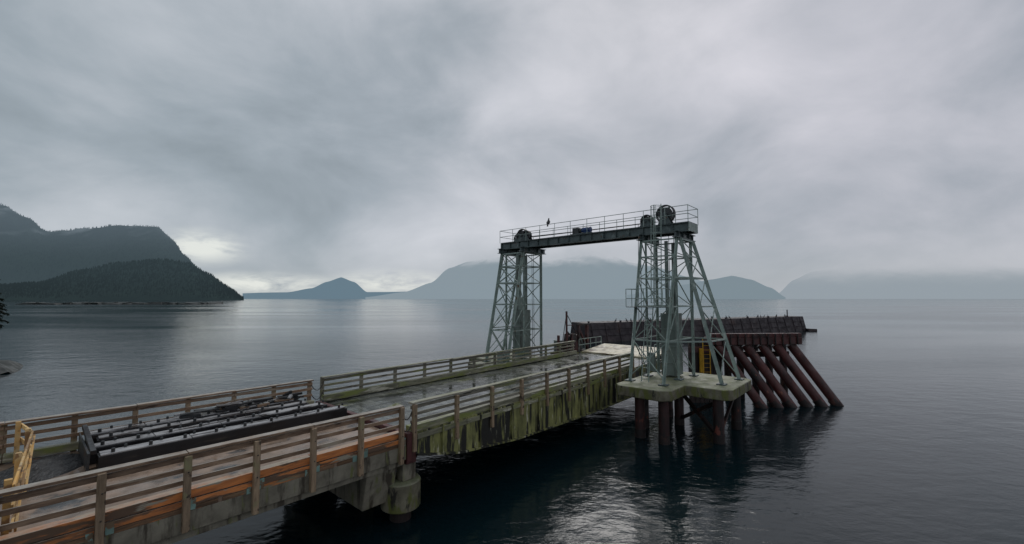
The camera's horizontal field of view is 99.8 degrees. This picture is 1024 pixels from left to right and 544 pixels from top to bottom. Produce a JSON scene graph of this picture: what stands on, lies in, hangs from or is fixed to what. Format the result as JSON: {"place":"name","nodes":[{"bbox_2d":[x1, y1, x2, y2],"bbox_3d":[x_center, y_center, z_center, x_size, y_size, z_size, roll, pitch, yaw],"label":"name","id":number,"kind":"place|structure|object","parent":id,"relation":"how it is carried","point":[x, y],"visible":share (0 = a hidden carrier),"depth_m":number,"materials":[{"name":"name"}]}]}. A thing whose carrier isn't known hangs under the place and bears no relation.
{"place":"outdoors","nodes":[
{"label":"outdoors","id":0,"kind":"place"},
{"bbox_2d":[0,205,201,284],"bbox_3d":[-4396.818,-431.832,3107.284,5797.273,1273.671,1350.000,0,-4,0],"label":"mountain","id":1,"kind":"structure","parent":0,"point":[22,274],"depth_m":2776.77,"materials":[{"name":"green plant"}]},
{"bbox_2d":[0,203,203,283],"bbox_3d":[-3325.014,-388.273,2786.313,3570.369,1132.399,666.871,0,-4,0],"label":"mountain conifer forest","id":2,"kind":"object","parent":1,"relation":"on","point":[88,232],"visible":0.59,"depth_m":2823.61,"materials":[{"name":"green plant"}]},
{"bbox_2d":[243,277,398,298],"bbox_3d":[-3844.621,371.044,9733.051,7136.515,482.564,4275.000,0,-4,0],"label":"mountain distant peak","id":3,"kind":"structure","parent":0,"point":[340,288],"depth_m":8369.34,"materials":[{"name":"stone"}]},
{"bbox_2d":[0,299,1023,543],"bbox_3d":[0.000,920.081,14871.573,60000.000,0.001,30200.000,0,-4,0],"label":"water","id":4,"kind":"structure","parent":0,"point":[916,437],"depth_m":26.75,"materials":[{"name":"black liquid"}]},
{"bbox_2d":[0,360,22,373],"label":"rocky shore bank","id":5,"kind":"structure","parent":4,"relation":"in","point":[10,366],"depth_m":45.62,"materials":[{"name":"grey stone"}]},
{"bbox_2d":[0,279,9,328],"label":"fir tree","id":6,"kind":"object","parent":5,"relation":"on","point":[2,309],"visible":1,"depth_m":42.30,"materials":[{"name":"green plant"}]},
{"bbox_2d":[0,259,239,299],"bbox_3d":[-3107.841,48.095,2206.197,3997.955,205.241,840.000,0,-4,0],"label":"headland forested","id":7,"kind":"object","parent":4,"relation":"in","point":[198,295],"visible":0.65,"depth_m":1871.77,"materials":[{"name":"green plant"}]},
{"bbox_2d":[0,257,243,299],"bbox_3d":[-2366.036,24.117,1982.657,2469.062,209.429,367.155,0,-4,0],"label":"headland conifer forest","id":8,"kind":"object","parent":7,"relation":"on","point":[18,288],"visible":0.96,"depth_m":1962.28,"materials":[{"name":"green plant"}]},
{"bbox_2d":[20,302,222,303],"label":"shore rocks","id":9,"kind":"object","parent":4,"relation":"in","point":[124,303],"visible":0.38,"depth_m":580.88,"materials":[{"name":"grey stone"}]},
{"bbox_2d":[0,401,420,543],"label":"approach trestle","id":10,"kind":"object","parent":4,"relation":"in","point":[389,483],"visible":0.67,"depth_m":11.66,"materials":[{"name":"concrete"}]},
{"bbox_2d":[0,421,35,535],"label":"yellow barrier gate","id":11,"kind":"structure","parent":10,"relation":"on","point":[21,459],"depth_m":9.81,"materials":[{"name":"metal"}]},
{"bbox_2d":[0,453,82,487],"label":"road deck","id":12,"kind":"object","parent":10,"relation":"on","point":[47,467],"visible":0.72,"depth_m":11.71,"materials":[{"name":"grey asphalt"}]},
{"bbox_2d":[0,379,313,463],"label":"wooden railing","id":13,"kind":"object","parent":10,"relation":"on","point":[71,445],"visible":0.7,"depth_m":14.03,"materials":[{"name":"brown wood"}]},
{"bbox_2d":[310,381,323,399],"bbox_3d":[-8.711,5.321,19.292,0.035,0.776,0.765,-1,-4,22],"label":"safety chain","id":14,"kind":"object","parent":13,"relation":"attached to","point":[317,390],"visible":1,"depth_m":19.34,"materials":[{"name":"metal"}]},
{"bbox_2d":[0,405,404,543],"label":"wooden railing","id":15,"kind":"object","parent":10,"relation":"on","point":[99,516],"visible":1,"depth_m":9.92,"materials":[{"name":"brown wood"}]},
{"bbox_2d":[78,390,346,470],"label":"stacked fender timbers","id":16,"kind":"object","parent":10,"relation":"on","point":[131,442],"visible":1,"depth_m":14.21,"materials":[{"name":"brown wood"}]},
{"bbox_2d":[326,336,661,456],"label":"vehicle loading ramp","id":17,"kind":"structure","parent":10,"relation":"attached to","point":[477,431],"depth_m":21.13,"materials":[{"name":"grey wood"}]},
{"bbox_2d":[320,341,576,401],"bbox_3d":[-1.678,6.088,28.054,0.465,1.611,21.983,-3,-5,39],"label":"wooden railing","id":18,"kind":"object","parent":17,"relation":"attached to","point":[362,390],"visible":0.95,"depth_m":24.30,"materials":[{"name":"brown wood"}]},
{"bbox_2d":[406,352,634,451],"bbox_3d":[2.224,5.766,21.709,0.465,1.745,18.020,-3,-5,39],"label":"wooden railing","id":19,"kind":"object","parent":17,"relation":"attached to","point":[456,413],"visible":0.97,"depth_m":18.53,"materials":[{"name":"brown wood"}]},
{"bbox_2d":[550,323,588,353],"bbox_3d":[5.090,5.939,38.250,1.400,2.630,4.817,-3,-5,41],"label":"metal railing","id":20,"kind":"object","parent":17,"relation":"on","point":[578,347],"visible":0.58,"depth_m":38.29,"materials":[{"name":"metal"}]},
{"bbox_2d":[561,311,581,351],"bbox_3d":[5.313,5.224,37.384,2.534,3.650,0.478,3,-4,-36],"label":"signal mast","id":21,"kind":"object","parent":17,"relation":"on","point":[566,319],"visible":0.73,"depth_m":36.91,"materials":[{"name":"metal"}]},
{"bbox_2d":[468,353,538,368],"bbox_3d":[-0.952,10.688,33.762,5.400,7.800,6.900,-3,-5,41],"label":"concrete tower foundation","id":22,"kind":"object","parent":4,"relation":"in","point":[480,358],"visible":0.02,"depth_m":32.71,"materials":[{"name":"concrete"}]},
{"bbox_2d":[616,372,751,444],"bbox_3d":[9.833,10.104,24.238,5.400,7.800,6.900,-3,-5,41],"label":"concrete tower foundation","id":23,"kind":"object","parent":4,"relation":"in","point":[644,391],"visible":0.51,"depth_m":23.24,"materials":[{"name":"concrete"}]},
{"bbox_2d":[483,204,744,386],"bbox_3d":[4.672,1.274,29.822,19.140,10.500,5.100,-3,-5,41],"label":"ferry ramp gantry","id":24,"kind":"object","parent":23,"relation":"on","point":[521,246],"visible":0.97,"depth_m":26.56,"materials":[{"name":"grey metal"}]},
{"bbox_2d":[570,310,816,342],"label":"floating breakwater barge","id":25,"kind":"object","parent":4,"relation":"on","point":[612,331],"visible":0.66,"depth_m":85.47},
{"bbox_2d":[688,333,843,408],"bbox_3d":[18.229,7.925,31.104,10.828,6.990,3.694,0,-4,-6],"label":"raked pile fender","id":26,"kind":"object","parent":4,"relation":"in","point":[750,344],"visible":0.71,"depth_m":30.73,"materials":[{"name":"metal"}]},
{"bbox_2d":[0,0,1023,295],"label":"sky","id":27,"kind":"structure","parent":0,"point":[281,145],"materials":[{"name":"grey"}]},
{"bbox_2d":[365,258,699,298],"bbox_3d":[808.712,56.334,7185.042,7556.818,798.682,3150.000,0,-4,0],"label":"mountain","id":28,"kind":"structure","parent":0,"point":[591,278],"depth_m":6063.94,"materials":[{"name":"stone"}]},
{"bbox_2d":[627,276,784,298],"bbox_3d":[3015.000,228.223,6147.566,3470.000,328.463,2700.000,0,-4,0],"label":"mountain","id":29,"kind":"structure","parent":0,"point":[732,287],"depth_m":5257.38,"materials":[{"name":"stone"}]},
{"bbox_2d":[779,273,1023,298],"bbox_3d":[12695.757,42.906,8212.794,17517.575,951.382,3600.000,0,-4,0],"label":"mountain","id":30,"kind":"structure","parent":0,"point":[999,286],"depth_m":6725.72,"materials":[{"name":"stone"}]}
]}

